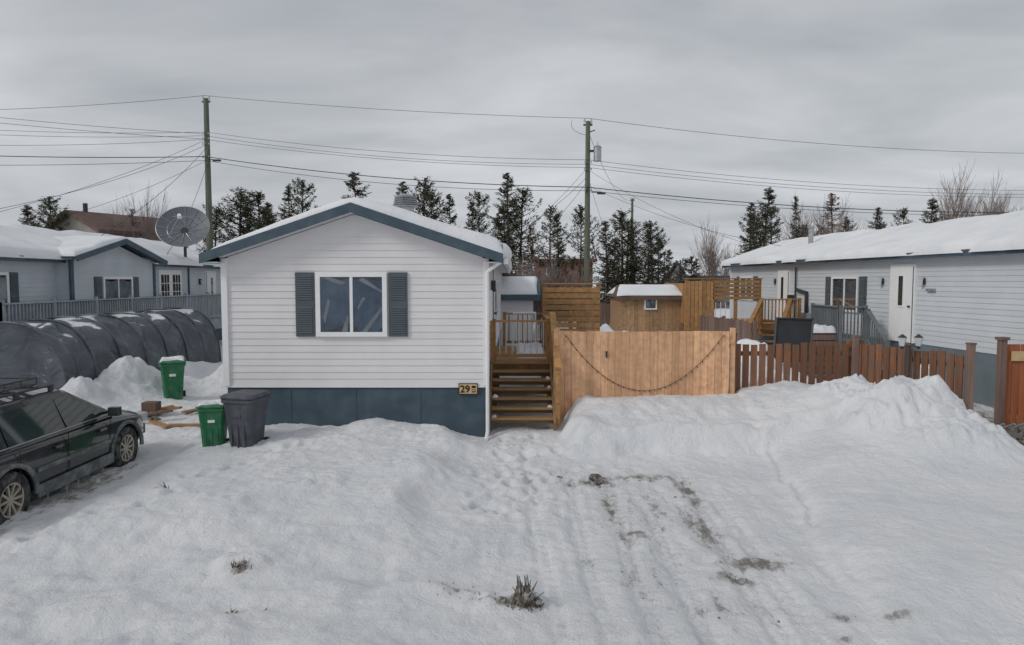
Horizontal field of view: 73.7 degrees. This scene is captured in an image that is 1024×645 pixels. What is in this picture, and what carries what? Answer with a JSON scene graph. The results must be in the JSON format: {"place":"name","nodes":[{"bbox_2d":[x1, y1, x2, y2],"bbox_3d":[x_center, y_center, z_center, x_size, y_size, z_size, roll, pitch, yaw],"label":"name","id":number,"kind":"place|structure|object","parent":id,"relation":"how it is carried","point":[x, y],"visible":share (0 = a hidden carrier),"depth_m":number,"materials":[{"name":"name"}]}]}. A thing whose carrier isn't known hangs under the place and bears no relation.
{"place":"outdoors","nodes":[
{"label":"outdoors","id":0,"kind":"place"},
{"bbox_2d":[0,283,1023,644],"bbox_3d":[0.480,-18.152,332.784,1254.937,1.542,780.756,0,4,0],"label":"snow ground","id":1,"kind":"structure","parent":0,"point":[856,509],"depth_m":7.94,"materials":[{"name":"snow"}]},
{"bbox_2d":[16,205,37,225],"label":"spruce tree","id":2,"kind":"object","parent":1,"relation":"on","point":[25,209],"visible":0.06,"depth_m":45.59,"materials":[{"name":"green plant"}]},
{"bbox_2d":[25,196,69,230],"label":"spruce tree","id":3,"kind":"object","parent":1,"relation":"on","point":[43,212],"visible":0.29,"depth_m":44.65,"materials":[{"name":"green plant"}]},
{"bbox_2d":[0,377,146,524],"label":"parked car","id":4,"kind":"object","parent":1,"relation":"on","point":[52,439],"visible":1,"depth_m":9.37,"materials":[{"name":"black paint"}]},
{"bbox_2d":[0,224,221,339],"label":"neighbour house with bay","id":5,"kind":"structure","parent":1,"relation":"on","point":[38,264],"depth_m":21.75,"materials":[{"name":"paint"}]},
{"bbox_2d":[0,268,215,316],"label":"windows and doors","id":6,"kind":"structure","parent":5,"relation":"in","point":[169,281],"depth_m":23.11,"materials":[{"name":"white glass"}]},
{"bbox_2d":[155,206,209,256],"bbox_3d":[-13.288,-3.521,27.552,1.972,2.435,1.234,0,4,0],"label":"satellite dish","id":7,"kind":"object","parent":5,"relation":"on","point":[184,226],"visible":1,"depth_m":27.75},
{"bbox_2d":[0,307,221,389],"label":"tarp garage tent","id":8,"kind":"object","parent":1,"relation":"on","point":[58,352],"visible":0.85,"depth_m":16.84,"materials":[{"name":"plastic"}]},
{"bbox_2d":[0,292,221,328],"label":"grey deck railing","id":9,"kind":"object","parent":1,"relation":"on","point":[207,304],"visible":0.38,"depth_m":21.89,"materials":[{"name":"paint"}]},
{"bbox_2d":[103,200,132,236],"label":"bare birch tree","id":10,"kind":"object","parent":1,"relation":"on","point":[115,221],"visible":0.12,"depth_m":45.19,"materials":[{"name":"brown plant"}]},
{"bbox_2d":[52,215,187,247],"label":"walls","id":11,"kind":"structure","parent":1,"relation":"on","point":[75,224],"depth_m":45.26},
{"bbox_2d":[44,210,155,235],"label":"roof","id":12,"kind":"structure","parent":11,"relation":"on","point":[97,222],"depth_m":45.40,"materials":[{"name":"brown"}]},
{"bbox_2d":[96,178,167,241],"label":"bare birch tree","id":13,"kind":"object","parent":1,"relation":"on","point":[149,229],"visible":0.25,"depth_m":45.59,"materials":[{"name":"brown plant"}]},
{"bbox_2d":[138,401,199,427],"bbox_3d":[-7.130,1.906,14.600,1.755,0.363,1.683,0,4,0],"label":"scrap lumber pile","id":14,"kind":"object","parent":1,"relation":"on","point":[152,408],"visible":0.78,"depth_m":14.64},
{"bbox_2d":[158,356,186,399],"bbox_3d":[-8.065,1.327,16.244,0.596,1.049,0.745,-2,4,-25],"label":"green wheelie bin","id":15,"kind":"object","parent":1,"relation":"on","point":[172,371],"visible":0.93,"depth_m":15.99,"materials":[{"name":"plastic"}]},
{"bbox_2d":[202,96,212,250],"bbox_3d":[-14.750,-4.742,33.258,0.400,12.370,0.374,0,4,0],"label":"utility pole","id":16,"kind":"object","parent":1,"relation":"on","point":[208,195],"visible":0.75,"depth_m":33.02,"materials":[{"name":"green wood"}]},
{"bbox_2d":[0,95,1023,253],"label":"overhead wires","id":17,"kind":"object","parent":16,"relation":"attached to","point":[455,163],"visible":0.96,"depth_m":31.51,"materials":[{"name":"rubber"}]},
{"bbox_2d":[195,399,229,446],"bbox_3d":[-5.111,1.755,11.730,0.487,0.856,0.608,-1,1,-12],"label":"green wheelie bin","id":18,"kind":"object","parent":1,"relation":"on","point":[212,420],"visible":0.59,"depth_m":11.50,"materials":[{"name":"plastic"}]},
{"bbox_2d":[195,206,236,252],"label":"spruce tree","id":19,"kind":"object","parent":1,"relation":"on","point":[218,220],"visible":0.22,"depth_m":35.80,"materials":[{"name":"green plant"}]},
{"bbox_2d":[203,187,265,248],"bbox_3d":[-15.005,-3.406,37.651,4.807,8.179,5.004,0,4,9],"label":"spruce tree","id":20,"kind":"object","parent":1,"relation":"on","point":[242,202],"visible":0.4,"depth_m":37.45,"materials":[{"name":"green plant"}]},
{"bbox_2d":[220,389,271,447],"bbox_3d":[-4.513,1.680,11.661,0.608,1.010,0.760,1,4,12],"label":"grey wheelie bin","id":21,"kind":"object","parent":1,"relation":"on","point":[245,411],"visible":0.9,"depth_m":11.39,"materials":[{"name":"grey plastic"}]},
{"bbox_2d":[231,190,278,235],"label":"spruce tree","id":22,"kind":"object","parent":1,"relation":"on","point":[260,196],"visible":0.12,"depth_m":38.52,"materials":[{"name":"green plant"}]},
{"bbox_2d":[249,206,281,230],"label":"spruce tree","id":23,"kind":"object","parent":1,"relation":"on","point":[259,224],"visible":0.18,"depth_m":36.46,"materials":[{"name":"green plant"}]},
{"bbox_2d":[275,185,298,219],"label":"spruce tree","id":24,"kind":"object","parent":1,"relation":"on","point":[288,199],"visible":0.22,"depth_m":40.74,"materials":[{"name":"green plant"}]},
{"bbox_2d":[288,177,317,216],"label":"spruce tree","id":25,"kind":"object","parent":1,"relation":"on","point":[302,193],"visible":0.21,"depth_m":39.47,"materials":[{"name":"green plant"}]},
{"bbox_2d":[341,172,371,198],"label":"spruce tree","id":26,"kind":"object","parent":1,"relation":"on","point":[352,184],"visible":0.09,"depth_m":37.29,"materials":[{"name":"green plant"}]},
{"bbox_2d":[228,330,500,436],"bbox_3d":[-2.930,-0.129,21.333,4.892,4.830,16.992,0,4,0],"label":"foundation and skirting","id":27,"kind":"object","parent":1,"relation":"on","point":[451,408],"visible":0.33,"depth_m":12.93,"materials":[{"name":"paint"}]},
{"bbox_2d":[220,214,501,386],"bbox_3d":[-2.930,-0.920,21.284,5.000,3.245,17.100,0,4,0],"label":"house siding","id":28,"kind":"object","parent":27,"relation":"attached to","point":[443,344],"visible":0.72,"depth_m":12.81,"materials":[{"name":"white plastic"}]},
{"bbox_2d":[295,272,407,336],"bbox_3d":[-3.000,-0.337,12.766,2.090,1.200,0.075,0,4,0],"label":"front window","id":29,"kind":"structure","parent":28,"relation":"attached to","point":[349,304],"depth_m":12.75,"materials":[{"name":"white glass"}]},
{"bbox_2d":[199,202,507,272],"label":"roof","id":30,"kind":"structure","parent":28,"relation":"on","point":[213,256],"depth_m":12.40,"materials":[{"name":"metal"}]},
{"bbox_2d":[212,197,503,257],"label":"roof snow","id":31,"kind":"structure","parent":30,"relation":"on","point":[483,240],"depth_m":12.44,"materials":[{"name":"snow"}]},
{"bbox_2d":[503,243,511,271],"bbox_3d":[-0.085,-1.838,21.187,0.170,0.432,17.480,0,4,0],"label":"eave snow lip","id":32,"kind":"object","parent":31,"relation":"on","point":[507,252],"visible":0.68,"depth_m":12.70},
{"bbox_2d":[393,194,418,233],"bbox_3d":[-2.530,-2.577,16.272,0.618,0.940,0.618,0,4,0],"label":"roof vent","id":33,"kind":"object","parent":30,"relation":"on","point":[409,202],"visible":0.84,"depth_m":16.07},
{"bbox_2d":[459,383,477,393],"bbox_3d":[-0.825,1.250,12.864,0.360,0.210,0.026,0,4,0],"label":"house number sign","id":34,"kind":"object","parent":28,"relation":"attached to","point":[473,388],"visible":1,"depth_m":12.86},
{"bbox_2d":[489,269,499,320],"bbox_3d":[-0.415,-0.469,18.481,0.130,2.120,9.850,0,4,0],"label":"side door and windows","id":35,"kind":"structure","parent":28,"relation":"attached to","point":[493,299],"depth_m":15.50,"materials":[{"name":"metal"}]},
{"bbox_2d":[484,259,509,440],"bbox_3d":[-0.292,-0.020,21.281,0.445,3.381,17.516,0,4,0],"label":"gutter and downspout","id":36,"kind":"object","parent":28,"relation":"attached to","point":[495,265],"visible":0.99,"depth_m":12.73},
{"bbox_2d":[403,176,445,221],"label":"spruce tree","id":37,"kind":"object","parent":1,"relation":"on","point":[424,188],"visible":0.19,"depth_m":39.57,"materials":[{"name":"green plant"}]},
{"bbox_2d":[421,191,445,221],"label":"spruce tree","id":38,"kind":"object","parent":1,"relation":"on","point":[430,198],"visible":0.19,"depth_m":38.52,"materials":[{"name":"green plant"}]},
{"bbox_2d":[441,194,459,226],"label":"spruce tree","id":39,"kind":"object","parent":1,"relation":"on","point":[448,208],"visible":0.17,"depth_m":39.66,"materials":[{"name":"green plant"}]},
{"bbox_2d":[465,190,494,235],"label":"spruce tree","id":40,"kind":"object","parent":1,"relation":"on","point":[477,195],"visible":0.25,"depth_m":38.69,"materials":[{"name":"green plant"}]},
{"bbox_2d":[482,173,541,322],"bbox_3d":[0.038,-3.525,35.572,4.044,8.662,3.961,1,2,18],"label":"spruce tree","id":41,"kind":"object","parent":1,"relation":"on","point":[505,192],"visible":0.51,"depth_m":35.59,"materials":[{"name":"green plant"}]},
{"bbox_2d":[501,276,540,345],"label":"white garden shed","id":42,"kind":"structure","parent":1,"relation":"on","point":[520,293],"depth_m":29.02,"materials":[{"name":"plastic"}]},
{"bbox_2d":[514,585,532,607],"bbox_3d":[0.106,2.521,6.267,0.179,0.245,0.180,0,4,0],"label":"rock","id":43,"kind":"object","parent":1,"relation":"on","point":[522,597],"visible":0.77,"depth_m":6.21,"materials":[{"name":"stone"}]},
{"bbox_2d":[505,589,543,612],"bbox_3d":[0.113,2.524,6.251,0.376,0.233,0.232,0,4,0],"label":"dead grass tuft","id":44,"kind":"object","parent":1,"relation":"on","point":[520,606],"visible":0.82,"depth_m":6.21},
{"bbox_2d":[489,312,560,432],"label":"entrance deck with stairs","id":45,"kind":"structure","parent":1,"relation":"on","point":[530,358],"depth_m":14.35,"materials":[{"name":"wood"}]},
{"bbox_2d":[498,186,554,285],"bbox_3d":[0.355,-3.296,36.706,4.027,8.077,3.868,-2,6,-26],"label":"spruce tree","id":46,"kind":"object","parent":1,"relation":"on","point":[522,198],"visible":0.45,"depth_m":36.49,"materials":[{"name":"green plant"}]},
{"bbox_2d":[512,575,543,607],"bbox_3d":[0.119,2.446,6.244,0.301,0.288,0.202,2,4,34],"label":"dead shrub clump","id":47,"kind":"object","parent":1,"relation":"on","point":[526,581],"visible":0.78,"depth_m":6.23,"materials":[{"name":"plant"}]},
{"bbox_2d":[508,254,547,286],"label":"bare birch tree","id":48,"kind":"object","parent":1,"relation":"on","point":[521,269],"visible":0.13,"depth_m":32.72,"materials":[{"name":"brown plant"}]},
{"bbox_2d":[519,256,548,324],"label":"bare birch tree","id":49,"kind":"object","parent":1,"relation":"on","point":[537,306],"visible":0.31,"depth_m":31.71,"materials":[{"name":"brown plant"}]},
{"bbox_2d":[516,205,577,317],"bbox_3d":[1.981,-2.480,34.029,3.027,6.769,3.178,-2,4,-35],"label":"spruce tree","id":50,"kind":"object","parent":1,"relation":"on","point":[554,226],"visible":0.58,"depth_m":33.87,"materials":[{"name":"green plant"}]},
{"bbox_2d":[551,216,570,310],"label":"spruce tree","id":51,"kind":"object","parent":1,"relation":"on","point":[556,240],"visible":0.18,"depth_m":37.56,"materials":[{"name":"green plant"}]},
{"bbox_2d":[534,262,592,298],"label":"walls","id":52,"kind":"structure","parent":1,"relation":"on","point":[565,270],"depth_m":55.84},
{"bbox_2d":[542,283,600,377],"bbox_3d":[1.510,0.381,17.492,1.500,2.785,0.170,0,4,0],"label":"privacy screen","id":53,"kind":"object","parent":1,"relation":"on","point":[570,307],"visible":0.73,"depth_m":17.38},
{"bbox_2d":[536,250,609,322],"bbox_3d":[2.677,-1.188,30.604,3.010,4.620,3.489,3,5,44],"label":"bare birch tree","id":54,"kind":"object","parent":1,"relation":"on","point":[550,275],"visible":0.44,"depth_m":30.23,"materials":[{"name":"brown plant"}]},
{"bbox_2d":[561,204,603,304],"bbox_3d":[3.681,-2.854,37.059,3.116,7.156,3.244,3,3,18],"label":"spruce tree","id":55,"kind":"object","parent":1,"relation":"on","point":[580,215],"visible":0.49,"depth_m":36.74,"materials":[{"name":"green plant"}]},
{"bbox_2d":[583,118,601,322],"bbox_3d":[3.551,-3.687,30.365,0.822,10.620,0.374,1,4,9],"label":"utility pole","id":56,"kind":"object","parent":1,"relation":"on","point":[596,150],"visible":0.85,"depth_m":30.20,"materials":[{"name":"green wood"}]},
{"bbox_2d":[576,303,609,328],"bbox_3d":[3.300,0.107,27.016,1.490,1.860,0.164,0,4,0],"label":"weathered fence","id":57,"kind":"object","parent":1,"relation":"on","point":[604,313],"visible":0.09,"depth_m":26.91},
{"bbox_2d":[588,474,605,485],"bbox_3d":[1.262,2.352,10.175,0.244,0.193,0.278,-3,5,-39],"label":"rock","id":58,"kind":"object","parent":1,"relation":"on","point":[597,479],"visible":0.94,"depth_m":10.12,"materials":[{"name":"stone"}]},
{"bbox_2d":[590,221,626,310],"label":"spruce tree","id":59,"kind":"object","parent":1,"relation":"on","point":[604,235],"visible":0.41,"depth_m":33.55,"materials":[{"name":"green plant"}]},
{"bbox_2d":[599,238,628,303],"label":"spruce tree","id":60,"kind":"object","parent":1,"relation":"on","point":[615,257],"visible":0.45,"depth_m":32.75,"materials":[{"name":"green plant"}]},
{"bbox_2d":[600,323,627,355],"bbox_3d":[2.959,0.736,19.050,1.929,1.386,1.565,0,4,0],"label":"snow pile","id":61,"kind":"object","parent":1,"relation":"on","point":[605,327],"visible":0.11,"depth_m":19.16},
{"bbox_2d":[513,253,731,302],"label":"distant tree line","id":62,"kind":"object","parent":1,"relation":"on","point":[660,273],"visible":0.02,"depth_m":72.03,"materials":[{"name":"brown plant"}]},
{"bbox_2d":[596,208,650,302],"bbox_3d":[5.638,-2.477,35.074,3.761,6.645,3.916,3,3,30],"label":"spruce tree","id":63,"kind":"object","parent":1,"relation":"on","point":[622,215],"visible":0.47,"depth_m":34.68,"materials":[{"name":"green plant"}]},
{"bbox_2d":[610,218,643,285],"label":"spruce tree","id":64,"kind":"object","parent":1,"relation":"on","point":[626,249],"visible":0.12,"depth_m":36.76,"materials":[{"name":"green plant"}]},
{"bbox_2d":[618,235,650,283],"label":"spruce tree","id":65,"kind":"object","parent":1,"relation":"on","point":[632,240],"visible":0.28,"depth_m":33.75,"materials":[{"name":"green plant"}]},
{"bbox_2d":[553,328,735,421],"bbox_3d":[2.678,1.080,13.833,3.675,1.940,0.200,0,4,0],"label":"cedar fence","id":66,"kind":"object","parent":1,"relation":"on","point":[632,362],"visible":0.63,"depth_m":13.76,"materials":[{"name":"wood"}]},
{"bbox_2d":[565,335,724,392],"bbox_3d":[2.668,0.833,13.735,3.194,1.160,0.024,0,4,0],"label":"chain","id":67,"kind":"object","parent":66,"relation":"attached to","point":[645,390],"visible":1,"depth_m":13.74,"materials":[{"name":"black plastic"}]},
{"bbox_2d":[605,284,690,336],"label":"wooden shed","id":68,"kind":"structure","parent":1,"relation":"on","point":[643,308],"depth_m":24.21,"materials":[{"name":"wood"}]},
{"bbox_2d":[644,300,656,309],"bbox_3d":[4.900,-0.658,24.148,0.450,0.400,0.075,0,4,0],"label":"window","id":69,"kind":"structure","parent":68,"relation":"in","point":[648,304],"depth_m":24.14,"materials":[{"name":"white glass"}]},
{"bbox_2d":[624,220,681,283],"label":"spruce tree","id":70,"kind":"object","parent":1,"relation":"on","point":[652,253],"visible":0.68,"depth_m":32.58,"materials":[{"name":"green plant"}]},
{"bbox_2d":[643,237,671,283],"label":"spruce tree","id":71,"kind":"object","parent":1,"relation":"on","point":[658,267],"visible":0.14,"depth_m":34.83,"materials":[{"name":"green plant"}]},
{"bbox_2d":[661,249,677,282],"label":"spruce tree","id":72,"kind":"object","parent":1,"relation":"on","point":[668,250],"visible":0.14,"depth_m":35.89,"materials":[{"name":"green plant"}]},
{"bbox_2d":[672,257,694,282],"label":"spruce tree","id":73,"kind":"object","parent":1,"relation":"on","point":[682,269],"visible":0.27,"depth_m":37.80,"materials":[{"name":"green plant"}]},
{"bbox_2d":[681,256,702,304],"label":"spruce tree","id":74,"kind":"object","parent":1,"relation":"on","point":[692,267],"visible":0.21,"depth_m":33.79,"materials":[{"name":"green plant"}]},
{"bbox_2d":[670,265,729,307],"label":"walls","id":75,"kind":"structure","parent":1,"relation":"on","point":[720,300],"depth_m":70.02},
{"bbox_2d":[689,217,741,305],"bbox_3d":[11.353,-2.789,37.858,3.150,6.902,3.740,-1,4,-10],"label":"bare birch tree","id":76,"kind":"object","parent":1,"relation":"on","point":[707,261],"visible":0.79,"depth_m":37.67,"materials":[{"name":"brown plant"}]},
{"bbox_2d":[699,314,756,340],"bbox_3d":[6.207,0.145,28.667,0.165,1.580,18.928,0,4,-4],"label":"weathered fence","id":77,"kind":"object","parent":1,"relation":"on","point":[744,329],"visible":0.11,"depth_m":20.80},
{"bbox_2d":[664,278,801,341],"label":"wooden deck","id":78,"kind":"structure","parent":1,"relation":"on","point":[703,302],"depth_m":23.43,"materials":[{"name":"wood"}]},
{"bbox_2d":[719,203,762,304],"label":"spruce tree","id":79,"kind":"object","parent":1,"relation":"on","point":[750,208],"visible":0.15,"depth_m":43.53,"materials":[{"name":"green plant"}]},
{"bbox_2d":[735,212,769,254],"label":"spruce tree","id":80,"kind":"object","parent":1,"relation":"on","point":[750,233],"visible":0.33,"depth_m":40.47,"materials":[{"name":"green plant"}]},
{"bbox_2d":[737,339,775,369],"bbox_3d":[6.165,0.972,17.672,1.470,1.083,1.404,0,4,0],"label":"snow pile","id":81,"kind":"object","parent":1,"relation":"on","point":[750,342],"visible":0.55,"depth_m":17.40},
{"bbox_2d":[739,187,783,254],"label":"spruce tree","id":82,"kind":"object","parent":1,"relation":"on","point":[768,195],"visible":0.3,"depth_m":41.56,"materials":[{"name":"green plant"}]},
{"bbox_2d":[752,205,781,247],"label":"spruce tree","id":83,"kind":"object","parent":1,"relation":"on","point":[772,223],"visible":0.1,"depth_m":42.85,"materials":[{"name":"green plant"}]},
{"bbox_2d":[773,317,813,361],"bbox_3d":[7.606,0.463,18.480,1.333,1.200,0.390,0,4,-6],"label":"leaning dark panel","id":84,"kind":"object","parent":1,"relation":"on","point":[795,331],"visible":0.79,"depth_m":18.52,"materials":[{"name":"metal"}]},
{"bbox_2d":[736,340,851,390],"bbox_3d":[5.790,1.151,14.155,2.510,1.560,0.165,0,4,0],"label":"red picket fence","id":85,"kind":"object","parent":1,"relation":"on","point":[795,353],"visible":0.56,"depth_m":14.06,"materials":[{"name":"wood"}]},
{"bbox_2d":[790,196,803,238],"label":"spruce tree","id":86,"kind":"object","parent":1,"relation":"on","point":[796,230],"visible":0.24,"depth_m":41.47,"materials":[{"name":"green plant"}]},
{"bbox_2d":[790,324,835,373],"bbox_3d":[8.775,0.763,19.985,1.050,1.416,0.900,0,4,0],"label":"wooden crate","id":87,"kind":"object","parent":1,"relation":"on","point":[824,334],"visible":0.37,"depth_m":19.54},
{"bbox_2d":[778,195,863,240],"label":"bare birch tree","id":88,"kind":"object","parent":1,"relation":"on","point":[824,226],"visible":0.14,"depth_m":43.88,"materials":[{"name":"brown plant"}]},
{"bbox_2d":[820,193,844,233],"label":"spruce tree","id":89,"kind":"object","parent":1,"relation":"on","point":[832,199],"visible":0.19,"depth_m":45.59,"materials":[{"name":"green plant"}]},
{"bbox_2d":[804,197,880,233],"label":"bare birch tree","id":90,"kind":"object","parent":1,"relation":"on","point":[822,222],"visible":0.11,"depth_m":46.83,"materials":[{"name":"brown plant"}]},
{"bbox_2d":[810,303,897,378],"bbox_3d":[9.918,0.535,19.753,1.365,2.100,2.925,0,4,0],"label":"grey porch","id":91,"kind":"object","parent":1,"relation":"on","point":[829,315],"visible":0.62,"depth_m":19.33,"materials":[{"name":"paint"}]},
{"bbox_2d":[866,207,886,229],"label":"spruce tree","id":92,"kind":"object","parent":1,"relation":"on","point":[877,217],"visible":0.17,"depth_m":49.77,"materials":[{"name":"green plant"}]},
{"bbox_2d":[758,333,1019,408],"bbox_3d":[13.063,-0.454,21.984,5.192,4.860,17.592,0,4,-4],"label":"foundation and skirting","id":93,"kind":"object","parent":1,"relation":"on","point":[985,378],"depth_m":15.98,"materials":[{"name":"grey paint"}]},
{"bbox_2d":[737,264,935,342],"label":"doors and windows","id":94,"kind":"structure","parent":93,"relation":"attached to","point":[848,291],"depth_m":20.33,"materials":[{"name":"metal"}]},
{"bbox_2d":[729,254,1023,354],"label":"house siding","id":95,"kind":"object","parent":93,"relation":"attached to","point":[979,300],"visible":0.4,"depth_m":17.10,"materials":[{"name":"plastic"}]},
{"bbox_2d":[720,210,1023,265],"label":"roof snow","id":96,"kind":"structure","parent":95,"relation":"on","point":[1004,231],"depth_m":19.47,"materials":[{"name":"snow"}]},
{"bbox_2d":[722,249,1023,267],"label":"roof fascia","id":97,"kind":"structure","parent":95,"relation":"on","point":[966,252],"depth_m":18.49,"materials":[{"name":"metal"}]},
{"bbox_2d":[890,206,912,225],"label":"spruce tree","id":98,"kind":"object","parent":1,"relation":"on","point":[903,214],"visible":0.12,"depth_m":51.62,"materials":[{"name":"green plant"}]},
{"bbox_2d":[898,334,923,377],"bbox_3d":[7.350,1.019,12.637,0.464,1.610,0.164,0,4,0],"label":"yard lamp","id":99,"kind":"object","parent":1,"relation":"on","point":[918,338],"visible":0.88,"depth_m":12.58,"materials":[{"name":"metal"}]},
{"bbox_2d":[858,339,965,398],"bbox_3d":[7.530,1.212,12.992,0.165,1.580,2.462,-1,4,-18],"label":"red picket fence","id":100,"kind":"object","parent":1,"relation":"on","point":[941,362],"visible":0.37,"depth_m":12.75,"materials":[{"name":"wood"}]},
{"bbox_2d":[918,198,942,222],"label":"spruce tree","id":101,"kind":"object","parent":1,"relation":"on","point":[932,207],"visible":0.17,"depth_m":49.53,"materials":[{"name":"green plant"}]},
{"bbox_2d":[913,160,993,222],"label":"bare birch tree","id":102,"kind":"object","parent":1,"relation":"on","point":[954,213],"visible":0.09,"depth_m":48.94,"materials":[{"name":"brown plant"}]},
{"bbox_2d":[936,166,1020,221],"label":"bare birch tree","id":103,"kind":"object","parent":1,"relation":"on","point":[993,206],"visible":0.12,"depth_m":50.53,"materials":[{"name":"brown plant"}]},
{"bbox_2d":[984,183,1023,214],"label":"bare birch tree","id":104,"kind":"object","parent":1,"relation":"on","point":[1004,204],"visible":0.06,"depth_m":50.01,"materials":[{"name":"brown plant"}]},
{"bbox_2d":[994,337,1023,424],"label":"gate post with sign","id":105,"kind":"object","parent":1,"relation":"on","point":[1000,380],"visible":0.86,"depth_m":14.01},
{"bbox_2d":[1004,344,1023,424],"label":"orange fence","id":106,"kind":"object","parent":1,"relation":"on","point":[1014,399],"visible":0.53,"depth_m":14.09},
{"bbox_2d":[0,0,1023,282],"label":"sky","id":107,"kind":"structure","parent":0,"point":[944,76],"materials":[{"name":"grey"}]},
{"bbox_2d":[533,238,594,258],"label":"roof snow","id":108,"kind":"structure","parent":0,"point":[569,250],"depth_m":56.71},
{"bbox_2d":[677,259,729,275],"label":"roof snow","id":109,"kind":"structure","parent":0,"point":[703,267],"depth_m":71.00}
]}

